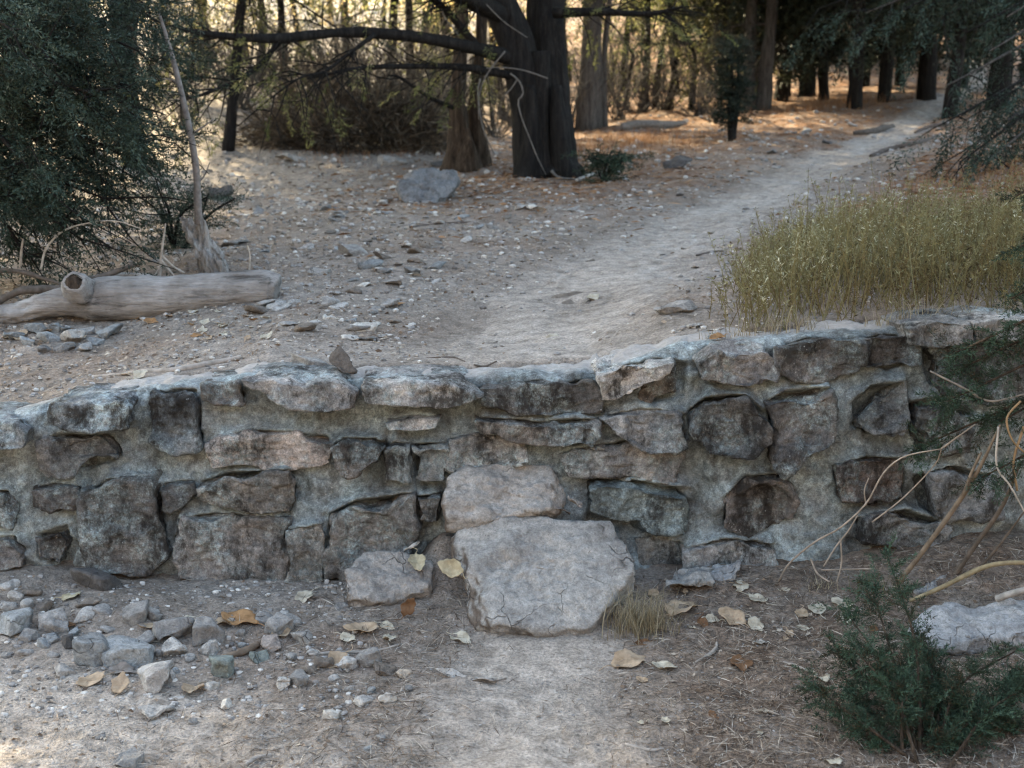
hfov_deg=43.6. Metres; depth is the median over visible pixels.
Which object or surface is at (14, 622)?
stone
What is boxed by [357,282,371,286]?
stone
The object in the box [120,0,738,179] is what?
juniper tree
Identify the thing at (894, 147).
fallen branch
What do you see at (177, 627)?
stone
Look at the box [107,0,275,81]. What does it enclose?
bare brush
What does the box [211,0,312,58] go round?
slope tree
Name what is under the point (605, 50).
pine tree
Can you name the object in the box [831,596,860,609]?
dry leaf
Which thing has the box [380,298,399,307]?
stone
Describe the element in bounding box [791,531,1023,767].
juniper seedling
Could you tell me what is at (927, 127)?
fallen branch
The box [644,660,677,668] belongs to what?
dry leaf
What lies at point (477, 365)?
stick
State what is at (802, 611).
dry leaf
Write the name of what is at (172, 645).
stone
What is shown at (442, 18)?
slope tree
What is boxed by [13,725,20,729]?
pebble
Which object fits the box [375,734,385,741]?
pebble
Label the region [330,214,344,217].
stone
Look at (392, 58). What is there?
bare brush
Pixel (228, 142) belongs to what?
pine tree
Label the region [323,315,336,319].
stone
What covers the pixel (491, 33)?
slope tree
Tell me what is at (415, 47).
bare brush
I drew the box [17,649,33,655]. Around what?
pebble
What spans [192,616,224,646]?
stone
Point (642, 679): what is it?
dry leaf
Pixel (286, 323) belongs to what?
stone
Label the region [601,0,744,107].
pine tree
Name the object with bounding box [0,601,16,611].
pebble
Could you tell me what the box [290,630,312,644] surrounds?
stone
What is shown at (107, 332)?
cobble
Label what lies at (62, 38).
juniper tree
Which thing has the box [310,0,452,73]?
slope tree
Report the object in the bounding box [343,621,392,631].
dry leaf
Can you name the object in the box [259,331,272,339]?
dry leaf
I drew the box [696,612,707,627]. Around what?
dry leaf
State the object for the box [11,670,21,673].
pebble
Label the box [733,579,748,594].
dry leaf
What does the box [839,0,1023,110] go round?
pine tree
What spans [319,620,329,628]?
pebble
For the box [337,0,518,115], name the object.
bare brush
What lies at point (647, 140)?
dry grass
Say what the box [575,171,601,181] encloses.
stick
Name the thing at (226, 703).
stone
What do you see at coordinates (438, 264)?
stone
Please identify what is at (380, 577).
step stone
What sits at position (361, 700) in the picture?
stone
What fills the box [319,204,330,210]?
stone
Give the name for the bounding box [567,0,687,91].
slope tree
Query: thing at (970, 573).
bare branch
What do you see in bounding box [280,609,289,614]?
pebble
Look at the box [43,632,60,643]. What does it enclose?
stone
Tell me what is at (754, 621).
dry leaf
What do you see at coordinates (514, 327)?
dirt path
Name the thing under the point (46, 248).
dry stalk
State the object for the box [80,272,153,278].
fallen branch
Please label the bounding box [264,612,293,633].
stone
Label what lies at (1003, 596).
bare branch
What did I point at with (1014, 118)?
juniper tree
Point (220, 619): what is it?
dry leaf
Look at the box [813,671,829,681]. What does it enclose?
dry leaf
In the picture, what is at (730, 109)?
juniper sapling
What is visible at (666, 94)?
bare brush
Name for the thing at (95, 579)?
stone
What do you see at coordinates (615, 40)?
bare brush
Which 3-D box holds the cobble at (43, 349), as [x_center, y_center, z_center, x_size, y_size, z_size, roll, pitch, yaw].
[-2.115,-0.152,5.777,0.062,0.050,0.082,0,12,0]
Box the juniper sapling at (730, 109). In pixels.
[699,23,762,141]
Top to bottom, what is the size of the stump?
0.406 m
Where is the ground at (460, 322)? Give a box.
[0,0,1023,767]
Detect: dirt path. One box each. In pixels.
[383,630,635,767]
[464,76,987,357]
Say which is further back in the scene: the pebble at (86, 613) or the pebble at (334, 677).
the pebble at (86, 613)
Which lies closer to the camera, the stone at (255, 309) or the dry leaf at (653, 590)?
the dry leaf at (653, 590)
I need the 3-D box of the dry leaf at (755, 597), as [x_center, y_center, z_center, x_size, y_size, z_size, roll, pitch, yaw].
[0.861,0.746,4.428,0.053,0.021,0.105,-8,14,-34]
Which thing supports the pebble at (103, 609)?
on the ground at (460, 322)
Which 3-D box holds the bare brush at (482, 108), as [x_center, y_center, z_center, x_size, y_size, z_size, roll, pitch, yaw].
[-0.984,-5.893,23.188,2.743,2.461,2.908,0,12,0]
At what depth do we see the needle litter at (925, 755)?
3.80 m
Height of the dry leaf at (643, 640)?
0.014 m
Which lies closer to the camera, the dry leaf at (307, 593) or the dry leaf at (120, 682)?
the dry leaf at (120, 682)
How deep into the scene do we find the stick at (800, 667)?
3.99 m
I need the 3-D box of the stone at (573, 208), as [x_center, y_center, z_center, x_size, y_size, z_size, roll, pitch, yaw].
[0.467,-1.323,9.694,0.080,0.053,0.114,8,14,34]
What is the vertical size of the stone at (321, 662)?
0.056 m
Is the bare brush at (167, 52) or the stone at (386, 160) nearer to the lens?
the stone at (386, 160)
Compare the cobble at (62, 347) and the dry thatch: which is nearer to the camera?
the dry thatch
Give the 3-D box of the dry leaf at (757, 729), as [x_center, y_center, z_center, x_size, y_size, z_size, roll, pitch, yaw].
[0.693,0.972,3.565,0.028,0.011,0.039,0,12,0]
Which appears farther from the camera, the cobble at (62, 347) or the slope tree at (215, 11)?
the slope tree at (215, 11)
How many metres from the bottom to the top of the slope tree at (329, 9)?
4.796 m
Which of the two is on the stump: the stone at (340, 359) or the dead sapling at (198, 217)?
the dead sapling at (198, 217)
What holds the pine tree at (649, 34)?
on the ground at (460, 322)
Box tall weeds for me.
[706,155,1023,331]
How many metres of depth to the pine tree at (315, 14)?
14.93 m
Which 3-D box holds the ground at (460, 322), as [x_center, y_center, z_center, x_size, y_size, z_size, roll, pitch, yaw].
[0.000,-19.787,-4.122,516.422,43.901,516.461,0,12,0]
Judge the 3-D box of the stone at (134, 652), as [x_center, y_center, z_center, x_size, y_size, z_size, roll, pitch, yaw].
[-1.226,0.862,4.087,0.175,0.095,0.145,0,12,0]
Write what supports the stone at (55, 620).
on the ground at (460, 322)
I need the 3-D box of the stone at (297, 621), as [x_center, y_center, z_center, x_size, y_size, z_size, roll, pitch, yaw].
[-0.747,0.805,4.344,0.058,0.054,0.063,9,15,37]
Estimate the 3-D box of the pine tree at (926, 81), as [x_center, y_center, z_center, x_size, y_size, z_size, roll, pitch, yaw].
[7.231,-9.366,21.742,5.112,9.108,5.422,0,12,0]
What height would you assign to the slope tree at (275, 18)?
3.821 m
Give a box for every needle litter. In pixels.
[86,533,1023,767]
[210,92,1023,256]
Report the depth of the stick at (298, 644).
4.19 m
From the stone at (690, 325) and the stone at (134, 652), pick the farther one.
the stone at (690, 325)
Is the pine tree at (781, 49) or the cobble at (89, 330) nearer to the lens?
the cobble at (89, 330)
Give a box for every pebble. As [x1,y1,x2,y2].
[0,579,20,590]
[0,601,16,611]
[1,652,11,658]
[7,590,23,600]
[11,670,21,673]
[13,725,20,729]
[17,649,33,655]
[20,598,33,607]
[22,588,42,595]
[37,637,49,648]
[39,600,53,611]
[47,651,59,657]
[68,626,78,635]
[73,606,94,622]
[75,596,101,607]
[91,603,112,615]
[95,732,105,739]
[100,625,114,633]
[136,630,155,642]
[154,649,162,656]
[170,667,180,673]
[184,653,195,662]
[188,718,197,724]
[235,629,247,635]
[237,642,246,647]
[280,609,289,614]
[284,652,296,660]
[300,665,316,673]
[306,648,318,654]
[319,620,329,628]
[328,674,339,680]
[334,602,348,610]
[344,685,355,690]
[363,745,371,750]
[367,686,375,692]
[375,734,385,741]
[405,685,412,691]
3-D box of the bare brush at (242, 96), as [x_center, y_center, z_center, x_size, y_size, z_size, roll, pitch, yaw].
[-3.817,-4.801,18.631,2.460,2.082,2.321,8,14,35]
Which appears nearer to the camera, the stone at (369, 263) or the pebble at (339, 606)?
the pebble at (339, 606)
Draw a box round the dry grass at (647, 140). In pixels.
[211,90,1023,196]
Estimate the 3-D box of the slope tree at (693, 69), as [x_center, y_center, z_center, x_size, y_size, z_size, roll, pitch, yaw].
[3.203,-5.314,22.378,1.091,1.448,0.967,9,15,37]
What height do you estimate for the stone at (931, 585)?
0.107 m
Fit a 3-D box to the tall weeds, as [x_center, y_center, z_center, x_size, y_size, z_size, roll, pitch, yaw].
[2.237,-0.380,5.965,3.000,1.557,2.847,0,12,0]
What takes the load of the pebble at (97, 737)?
on the ground at (460, 322)
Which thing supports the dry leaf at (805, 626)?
on the ground at (460, 322)
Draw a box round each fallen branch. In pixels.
[0,263,135,304]
[0,268,60,284]
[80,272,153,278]
[620,120,686,129]
[853,124,895,134]
[869,135,939,156]
[914,123,948,132]
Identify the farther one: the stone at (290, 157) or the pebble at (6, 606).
the stone at (290, 157)
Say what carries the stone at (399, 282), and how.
on the ground at (460, 322)
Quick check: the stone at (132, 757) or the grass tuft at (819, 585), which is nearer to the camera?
the stone at (132, 757)
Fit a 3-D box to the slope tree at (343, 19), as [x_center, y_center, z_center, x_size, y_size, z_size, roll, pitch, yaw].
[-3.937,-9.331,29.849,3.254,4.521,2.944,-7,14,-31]
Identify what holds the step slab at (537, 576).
on the ground at (460, 322)
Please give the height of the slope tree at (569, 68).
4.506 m
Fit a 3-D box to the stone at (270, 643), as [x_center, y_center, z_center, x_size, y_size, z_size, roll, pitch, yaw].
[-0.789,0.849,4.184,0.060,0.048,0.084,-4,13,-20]
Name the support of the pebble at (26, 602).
on the ground at (460, 322)
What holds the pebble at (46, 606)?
on the ground at (460, 322)
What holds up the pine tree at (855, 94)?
on the ground at (460, 322)
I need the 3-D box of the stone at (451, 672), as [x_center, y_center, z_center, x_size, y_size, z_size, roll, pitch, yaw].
[-0.122,0.912,3.978,0.224,0.058,0.051,3,12,13]
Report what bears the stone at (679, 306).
on the ground at (460, 322)
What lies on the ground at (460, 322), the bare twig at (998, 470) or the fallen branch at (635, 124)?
the fallen branch at (635, 124)
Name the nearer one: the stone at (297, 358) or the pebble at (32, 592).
the pebble at (32, 592)
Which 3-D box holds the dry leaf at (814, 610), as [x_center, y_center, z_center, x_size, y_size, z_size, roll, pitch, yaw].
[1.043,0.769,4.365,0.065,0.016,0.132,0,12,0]
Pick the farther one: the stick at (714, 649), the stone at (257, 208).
the stone at (257, 208)
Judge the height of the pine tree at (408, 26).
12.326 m
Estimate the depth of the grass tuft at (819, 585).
4.53 m
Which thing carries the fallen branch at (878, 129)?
on the ground at (460, 322)
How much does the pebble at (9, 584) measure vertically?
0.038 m
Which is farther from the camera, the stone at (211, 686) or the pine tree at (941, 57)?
the pine tree at (941, 57)
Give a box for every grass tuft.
[596,580,700,643]
[800,576,837,591]
[846,567,896,595]
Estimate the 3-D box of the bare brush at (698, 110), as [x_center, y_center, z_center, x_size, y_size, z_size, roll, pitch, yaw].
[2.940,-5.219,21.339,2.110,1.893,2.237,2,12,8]
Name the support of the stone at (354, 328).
on the ground at (460, 322)
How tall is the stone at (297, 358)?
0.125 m
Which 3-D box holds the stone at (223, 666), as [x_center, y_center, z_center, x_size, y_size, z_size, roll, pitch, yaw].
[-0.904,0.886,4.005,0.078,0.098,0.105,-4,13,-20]
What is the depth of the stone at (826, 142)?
15.34 m
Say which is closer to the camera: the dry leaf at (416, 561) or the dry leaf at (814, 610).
the dry leaf at (814, 610)
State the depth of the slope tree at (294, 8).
34.67 m
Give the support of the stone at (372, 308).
on the ground at (460, 322)
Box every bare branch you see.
[898,425,1000,584]
[909,560,1023,601]
[953,460,1023,574]
[995,587,1023,601]
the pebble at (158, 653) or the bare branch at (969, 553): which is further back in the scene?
the bare branch at (969, 553)
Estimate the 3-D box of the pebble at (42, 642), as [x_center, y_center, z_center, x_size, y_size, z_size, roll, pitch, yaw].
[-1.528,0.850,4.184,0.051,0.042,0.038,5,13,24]
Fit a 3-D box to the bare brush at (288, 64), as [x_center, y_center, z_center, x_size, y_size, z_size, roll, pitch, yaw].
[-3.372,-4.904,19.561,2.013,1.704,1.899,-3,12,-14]
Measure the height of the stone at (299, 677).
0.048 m
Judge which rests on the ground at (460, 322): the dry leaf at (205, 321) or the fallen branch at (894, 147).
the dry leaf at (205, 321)
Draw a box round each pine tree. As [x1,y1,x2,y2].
[76,0,333,164]
[115,0,397,165]
[130,10,138,70]
[277,0,287,61]
[405,0,414,96]
[472,0,718,131]
[525,0,654,126]
[578,0,784,109]
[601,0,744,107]
[603,0,741,105]
[612,0,653,32]
[633,0,820,109]
[654,0,853,91]
[664,0,853,109]
[704,1,873,96]
[708,0,853,101]
[725,5,877,95]
[741,0,907,100]
[780,0,1023,118]
[787,0,922,102]
[816,9,913,86]
[826,0,865,108]
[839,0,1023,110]
[842,3,950,85]
[869,0,1023,100]
[876,3,1022,90]
[915,1,1023,90]
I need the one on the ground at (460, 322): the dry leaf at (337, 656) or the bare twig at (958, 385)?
the dry leaf at (337, 656)
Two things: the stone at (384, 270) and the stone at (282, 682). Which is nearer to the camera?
the stone at (282, 682)
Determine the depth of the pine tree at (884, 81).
22.17 m
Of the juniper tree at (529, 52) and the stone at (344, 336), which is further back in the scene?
the juniper tree at (529, 52)
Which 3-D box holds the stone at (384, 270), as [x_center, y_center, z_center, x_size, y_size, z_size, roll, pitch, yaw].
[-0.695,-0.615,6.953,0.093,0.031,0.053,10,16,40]
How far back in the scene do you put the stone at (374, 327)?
5.42 m
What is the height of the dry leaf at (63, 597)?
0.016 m
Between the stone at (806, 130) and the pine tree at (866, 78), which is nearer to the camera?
the stone at (806, 130)
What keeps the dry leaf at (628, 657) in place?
on the ground at (460, 322)
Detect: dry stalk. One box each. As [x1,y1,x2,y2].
[19,239,23,265]
[40,220,140,269]
[154,223,184,275]
[247,245,250,269]
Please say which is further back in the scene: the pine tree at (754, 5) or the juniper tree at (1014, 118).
the pine tree at (754, 5)
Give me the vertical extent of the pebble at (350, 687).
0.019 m
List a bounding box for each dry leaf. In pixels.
[52,592,80,600]
[76,671,115,686]
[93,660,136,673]
[111,671,129,697]
[128,370,147,380]
[136,317,157,322]
[137,623,152,627]
[181,682,204,692]
[190,332,206,336]
[198,325,207,333]
[199,318,209,324]
[216,617,231,624]
[221,609,264,625]
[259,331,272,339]
[271,627,298,635]
[295,587,319,602]
[328,644,352,668]
[334,631,355,641]
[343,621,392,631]
[374,620,394,629]
[383,633,396,641]
[395,598,415,619]
[408,547,425,570]
[437,558,467,578]
[446,627,470,642]
[546,333,558,338]
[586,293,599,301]
[599,648,645,670]
[635,638,651,645]
[636,676,651,682]
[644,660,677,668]
[648,587,658,595]
[660,599,696,615]
[661,717,670,726]
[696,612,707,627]
[701,614,725,621]
[708,710,718,719]
[709,332,725,338]
[718,606,749,627]
[729,654,753,673]
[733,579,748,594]
[745,614,763,630]
[748,593,774,604]
[753,639,769,643]
[756,728,765,736]
[783,626,793,636]
[794,604,808,616]
[796,624,813,630]
[808,603,825,618]
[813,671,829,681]
[823,757,842,763]
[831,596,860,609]
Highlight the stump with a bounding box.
[179,216,230,273]
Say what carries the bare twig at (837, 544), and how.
on the ground at (460, 322)
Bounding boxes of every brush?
[105,0,250,87]
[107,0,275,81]
[120,167,254,249]
[133,29,260,128]
[136,0,355,110]
[140,0,294,94]
[176,0,358,86]
[214,0,489,94]
[215,40,334,116]
[242,5,358,106]
[245,0,426,103]
[300,0,451,102]
[300,9,446,116]
[311,4,494,91]
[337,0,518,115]
[346,25,506,120]
[396,3,522,113]
[402,62,611,138]
[437,36,580,126]
[499,31,668,130]
[564,14,683,107]
[566,23,717,113]
[567,29,681,120]
[608,20,714,110]
[632,8,750,117]
[653,49,771,122]
[663,0,812,104]
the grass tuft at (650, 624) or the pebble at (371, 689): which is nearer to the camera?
the pebble at (371, 689)
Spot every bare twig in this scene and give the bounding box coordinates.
[778,424,975,581]
[810,559,829,581]
[821,568,872,570]
[823,515,857,583]
[930,370,1023,401]
[995,427,1023,511]
[1005,401,1023,490]
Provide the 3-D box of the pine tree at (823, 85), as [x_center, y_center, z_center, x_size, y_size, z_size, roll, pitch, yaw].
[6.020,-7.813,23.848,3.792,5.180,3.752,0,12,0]
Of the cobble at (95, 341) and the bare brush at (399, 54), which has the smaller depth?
the cobble at (95, 341)
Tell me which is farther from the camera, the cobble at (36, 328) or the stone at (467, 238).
the stone at (467, 238)
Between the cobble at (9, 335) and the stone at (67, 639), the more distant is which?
the cobble at (9, 335)
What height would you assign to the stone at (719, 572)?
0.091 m
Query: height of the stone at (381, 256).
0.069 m
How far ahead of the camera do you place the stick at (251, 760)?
3.45 m
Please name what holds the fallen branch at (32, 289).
on the ground at (460, 322)
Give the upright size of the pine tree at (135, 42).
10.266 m
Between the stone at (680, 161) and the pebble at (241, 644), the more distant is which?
the stone at (680, 161)
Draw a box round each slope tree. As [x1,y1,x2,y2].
[138,0,201,63]
[166,11,214,82]
[177,0,252,51]
[195,0,247,30]
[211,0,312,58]
[216,0,327,66]
[258,24,306,85]
[265,0,337,43]
[287,0,389,50]
[300,0,365,19]
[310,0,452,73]
[353,0,403,27]
[377,0,525,80]
[386,0,454,61]
[388,0,453,49]
[398,0,525,102]
[415,0,471,32]
[423,48,452,92]
[468,38,510,119]
[518,0,623,81]
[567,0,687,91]
[607,41,652,107]
[613,1,714,94]
[633,8,659,46]
[655,0,777,80]
[663,37,720,109]
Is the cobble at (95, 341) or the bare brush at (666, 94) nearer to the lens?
the cobble at (95, 341)
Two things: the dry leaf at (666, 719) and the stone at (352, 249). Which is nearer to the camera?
the dry leaf at (666, 719)
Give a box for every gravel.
[0,87,1019,400]
[0,538,1022,767]
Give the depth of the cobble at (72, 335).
5.89 m
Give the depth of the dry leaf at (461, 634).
4.25 m
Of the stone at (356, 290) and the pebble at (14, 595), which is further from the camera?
the stone at (356, 290)
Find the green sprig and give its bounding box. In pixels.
[560,139,654,182]
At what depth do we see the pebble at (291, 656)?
4.08 m
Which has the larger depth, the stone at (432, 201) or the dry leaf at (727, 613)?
the stone at (432, 201)
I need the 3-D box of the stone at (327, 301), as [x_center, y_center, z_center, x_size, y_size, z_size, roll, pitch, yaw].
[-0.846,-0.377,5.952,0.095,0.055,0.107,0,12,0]
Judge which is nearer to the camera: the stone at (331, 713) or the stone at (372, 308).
the stone at (331, 713)
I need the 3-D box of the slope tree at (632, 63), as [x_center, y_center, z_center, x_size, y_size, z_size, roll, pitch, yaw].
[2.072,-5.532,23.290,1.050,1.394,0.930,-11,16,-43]
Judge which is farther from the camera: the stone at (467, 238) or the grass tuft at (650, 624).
the stone at (467, 238)
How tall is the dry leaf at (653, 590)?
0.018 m
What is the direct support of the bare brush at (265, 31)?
on the ground at (460, 322)
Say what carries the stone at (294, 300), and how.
on the ground at (460, 322)
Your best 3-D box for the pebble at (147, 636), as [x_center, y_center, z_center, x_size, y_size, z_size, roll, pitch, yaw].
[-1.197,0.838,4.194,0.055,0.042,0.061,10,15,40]
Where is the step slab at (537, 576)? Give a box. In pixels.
[451,516,635,637]
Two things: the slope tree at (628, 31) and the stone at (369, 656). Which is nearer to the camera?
the stone at (369, 656)
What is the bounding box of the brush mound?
[208,37,467,155]
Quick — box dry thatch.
[692,276,1023,338]
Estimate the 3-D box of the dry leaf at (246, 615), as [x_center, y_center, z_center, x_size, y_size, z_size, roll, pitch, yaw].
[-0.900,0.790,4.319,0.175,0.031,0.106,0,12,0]
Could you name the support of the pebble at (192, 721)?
on the ground at (460, 322)
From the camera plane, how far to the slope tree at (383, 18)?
39.56 m
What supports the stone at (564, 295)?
on the ground at (460, 322)
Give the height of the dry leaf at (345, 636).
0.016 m
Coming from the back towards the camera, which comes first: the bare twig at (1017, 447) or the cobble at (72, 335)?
the cobble at (72, 335)
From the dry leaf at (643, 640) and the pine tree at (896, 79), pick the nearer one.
the dry leaf at (643, 640)
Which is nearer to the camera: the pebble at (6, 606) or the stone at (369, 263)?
the pebble at (6, 606)
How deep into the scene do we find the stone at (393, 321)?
5.69 m
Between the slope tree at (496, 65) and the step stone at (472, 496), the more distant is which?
the slope tree at (496, 65)
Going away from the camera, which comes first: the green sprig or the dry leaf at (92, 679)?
the dry leaf at (92, 679)
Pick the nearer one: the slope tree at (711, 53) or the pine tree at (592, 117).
the pine tree at (592, 117)
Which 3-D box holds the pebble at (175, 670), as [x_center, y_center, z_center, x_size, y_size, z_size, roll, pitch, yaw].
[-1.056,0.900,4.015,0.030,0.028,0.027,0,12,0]
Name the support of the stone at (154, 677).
on the ground at (460, 322)
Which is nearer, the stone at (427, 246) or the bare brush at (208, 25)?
the stone at (427, 246)
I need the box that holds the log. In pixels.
[0,270,281,323]
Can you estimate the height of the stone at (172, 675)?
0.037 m
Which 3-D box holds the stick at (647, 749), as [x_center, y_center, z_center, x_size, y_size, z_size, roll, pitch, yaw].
[0.363,0.999,3.515,0.109,0.011,0.030,3,12,13]
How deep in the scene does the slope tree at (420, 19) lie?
32.84 m
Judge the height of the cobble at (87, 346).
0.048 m
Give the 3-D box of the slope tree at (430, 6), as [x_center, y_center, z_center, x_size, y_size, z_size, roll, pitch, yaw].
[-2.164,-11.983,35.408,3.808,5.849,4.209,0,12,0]
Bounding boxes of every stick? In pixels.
[91,355,241,377]
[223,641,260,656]
[244,753,271,766]
[286,639,317,648]
[309,643,401,655]
[409,221,470,227]
[427,356,464,361]
[474,361,496,366]
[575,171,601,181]
[625,743,663,750]
[695,641,717,662]
[696,250,723,255]
[774,660,808,671]
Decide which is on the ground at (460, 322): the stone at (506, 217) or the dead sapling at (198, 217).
the stone at (506, 217)
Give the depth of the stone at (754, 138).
15.89 m
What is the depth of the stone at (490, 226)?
8.91 m
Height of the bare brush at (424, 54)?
1.747 m
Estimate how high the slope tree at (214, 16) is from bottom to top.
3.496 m
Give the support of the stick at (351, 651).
on the ground at (460, 322)
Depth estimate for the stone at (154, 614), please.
4.31 m
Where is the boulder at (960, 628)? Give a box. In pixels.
[908,598,1023,655]
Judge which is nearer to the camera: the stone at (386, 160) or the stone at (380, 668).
the stone at (380, 668)
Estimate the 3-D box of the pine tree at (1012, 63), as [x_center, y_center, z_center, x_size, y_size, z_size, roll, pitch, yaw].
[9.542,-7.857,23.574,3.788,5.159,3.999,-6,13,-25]
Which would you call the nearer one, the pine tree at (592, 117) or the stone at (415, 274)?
the stone at (415, 274)
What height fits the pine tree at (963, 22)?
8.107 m
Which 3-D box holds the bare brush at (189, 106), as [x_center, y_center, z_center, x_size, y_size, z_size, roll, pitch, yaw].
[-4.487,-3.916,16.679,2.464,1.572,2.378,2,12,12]
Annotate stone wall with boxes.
[0,305,1023,582]
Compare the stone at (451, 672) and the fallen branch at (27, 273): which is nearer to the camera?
the stone at (451, 672)
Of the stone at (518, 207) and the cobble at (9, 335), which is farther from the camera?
the stone at (518, 207)
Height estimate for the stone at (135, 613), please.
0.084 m
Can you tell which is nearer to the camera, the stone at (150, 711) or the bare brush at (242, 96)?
the stone at (150, 711)
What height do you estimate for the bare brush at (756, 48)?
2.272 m
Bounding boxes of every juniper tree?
[0,0,258,297]
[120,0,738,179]
[388,1,491,172]
[780,0,1023,189]
[897,187,1023,506]
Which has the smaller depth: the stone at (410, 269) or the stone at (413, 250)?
the stone at (410, 269)
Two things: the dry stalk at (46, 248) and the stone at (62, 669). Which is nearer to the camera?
the stone at (62, 669)
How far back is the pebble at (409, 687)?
3.88 m
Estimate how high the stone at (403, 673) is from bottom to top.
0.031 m
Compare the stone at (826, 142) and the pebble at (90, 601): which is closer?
the pebble at (90, 601)
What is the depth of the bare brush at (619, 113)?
20.47 m
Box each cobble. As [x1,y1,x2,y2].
[3,332,24,339]
[19,336,34,344]
[23,323,46,333]
[36,331,60,342]
[37,345,50,352]
[48,323,71,332]
[53,342,75,352]
[60,329,85,341]
[75,342,91,350]
[77,326,94,334]
[87,337,104,345]
[96,323,122,338]
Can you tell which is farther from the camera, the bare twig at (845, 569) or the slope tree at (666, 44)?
the slope tree at (666, 44)
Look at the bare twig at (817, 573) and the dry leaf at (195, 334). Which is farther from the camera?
the dry leaf at (195, 334)
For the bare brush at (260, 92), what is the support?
on the ground at (460, 322)
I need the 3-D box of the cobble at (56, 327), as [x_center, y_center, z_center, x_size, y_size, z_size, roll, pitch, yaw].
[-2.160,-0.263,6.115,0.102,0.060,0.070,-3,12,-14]
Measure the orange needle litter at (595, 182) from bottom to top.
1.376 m
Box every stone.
[0,607,33,636]
[18,628,40,642]
[37,608,68,632]
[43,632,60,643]
[54,663,77,676]
[61,633,73,648]
[70,568,121,590]
[72,632,109,666]
[101,634,155,668]
[112,747,143,767]
[121,599,149,625]
[137,660,174,693]
[138,704,175,718]
[147,606,162,620]
[152,616,194,640]
[161,636,186,656]
[167,670,175,680]
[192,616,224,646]
[199,639,219,655]
[200,681,219,690]
[204,185,233,199]
[209,655,233,677]
[221,698,232,709]
[222,239,248,245]
[243,304,268,313]
[249,650,269,663]
[252,206,264,211]
[255,611,272,625]
[256,299,275,305]
[259,320,270,324]
[261,633,280,652]
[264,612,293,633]
[266,302,290,310]
[273,153,308,161]
[276,676,289,690]
[279,321,297,325]
[287,299,299,303]
[287,613,301,626]
[288,669,308,686]
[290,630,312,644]
[291,352,328,365]
[294,322,316,331]
[297,243,313,248]
[307,267,330,274]
[314,655,333,667]
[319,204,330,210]
[321,296,340,306]
[322,709,342,718]
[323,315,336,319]
[324,229,335,233]
[327,217,340,221]
[328,302,348,309]
[329,346,357,373]
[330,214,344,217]
[335,656,357,669]
[338,244,367,255]
[341,334,358,340]
[344,277,359,281]
[344,325,370,330]
[344,550,433,607]
[345,286,361,293]
[352,322,377,331]
[353,695,375,706]
[355,647,381,667]
[357,258,383,269]
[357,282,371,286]
[359,336,377,339]
[369,306,384,310]
[373,251,391,259]
[373,660,395,675]
[376,268,391,272]
[377,155,407,164]
[378,692,396,702]
[379,280,402,284]
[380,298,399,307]
[386,319,401,322]
[396,668,412,677]
[403,541,419,551]
[404,267,419,272]
[407,247,422,253]
[407,257,422,262]
[407,272,422,276]
[418,244,435,248]
[421,199,436,202]
[429,261,445,268]
[430,160,442,166]
[436,667,506,683]
[441,464,565,532]
[454,214,469,218]
[460,236,471,241]
[473,224,483,228]
[484,223,499,228]
[502,215,510,219]
[514,204,529,209]
[526,204,547,210]
[551,291,596,304]
[554,506,569,514]
[567,206,579,210]
[567,495,582,507]
[653,300,697,314]
[662,155,692,168]
[664,566,714,588]
[685,323,702,327]
[710,560,740,581]
[749,136,760,140]
[767,149,776,153]
[800,128,811,133]
[822,140,832,143]
[913,574,946,594]
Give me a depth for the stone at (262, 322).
5.65 m
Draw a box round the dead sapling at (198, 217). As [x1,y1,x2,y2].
[159,14,212,224]
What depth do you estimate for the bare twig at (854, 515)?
4.35 m
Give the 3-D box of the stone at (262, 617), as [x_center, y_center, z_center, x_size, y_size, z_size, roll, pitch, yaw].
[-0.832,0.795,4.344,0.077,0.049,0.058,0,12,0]
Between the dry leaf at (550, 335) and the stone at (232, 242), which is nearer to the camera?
the dry leaf at (550, 335)
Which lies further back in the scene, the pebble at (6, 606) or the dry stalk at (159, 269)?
the dry stalk at (159, 269)
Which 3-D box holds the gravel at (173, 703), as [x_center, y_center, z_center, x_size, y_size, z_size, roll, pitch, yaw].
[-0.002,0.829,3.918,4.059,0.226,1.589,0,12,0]
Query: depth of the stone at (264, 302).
6.12 m
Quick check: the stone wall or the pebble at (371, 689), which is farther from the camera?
the stone wall
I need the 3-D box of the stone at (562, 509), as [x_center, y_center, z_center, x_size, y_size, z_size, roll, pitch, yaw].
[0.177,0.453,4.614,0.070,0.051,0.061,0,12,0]
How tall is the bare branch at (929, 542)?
0.601 m
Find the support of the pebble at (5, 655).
on the ground at (460, 322)
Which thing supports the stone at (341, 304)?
on the ground at (460, 322)
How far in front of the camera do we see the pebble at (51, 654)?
4.11 m
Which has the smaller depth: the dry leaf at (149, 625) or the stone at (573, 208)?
the dry leaf at (149, 625)
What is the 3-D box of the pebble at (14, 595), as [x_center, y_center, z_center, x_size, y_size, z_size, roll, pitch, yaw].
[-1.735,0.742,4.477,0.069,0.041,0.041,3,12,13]
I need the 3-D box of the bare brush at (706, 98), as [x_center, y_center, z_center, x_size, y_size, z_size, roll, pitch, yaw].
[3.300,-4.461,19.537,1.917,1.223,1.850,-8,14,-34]
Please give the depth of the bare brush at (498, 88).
20.47 m
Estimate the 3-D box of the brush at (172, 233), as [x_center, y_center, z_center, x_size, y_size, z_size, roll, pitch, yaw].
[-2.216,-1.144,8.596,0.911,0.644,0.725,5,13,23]
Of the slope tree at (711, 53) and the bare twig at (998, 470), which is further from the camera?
the slope tree at (711, 53)
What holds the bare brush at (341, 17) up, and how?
on the ground at (460, 322)
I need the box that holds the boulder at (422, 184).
[395,167,460,202]

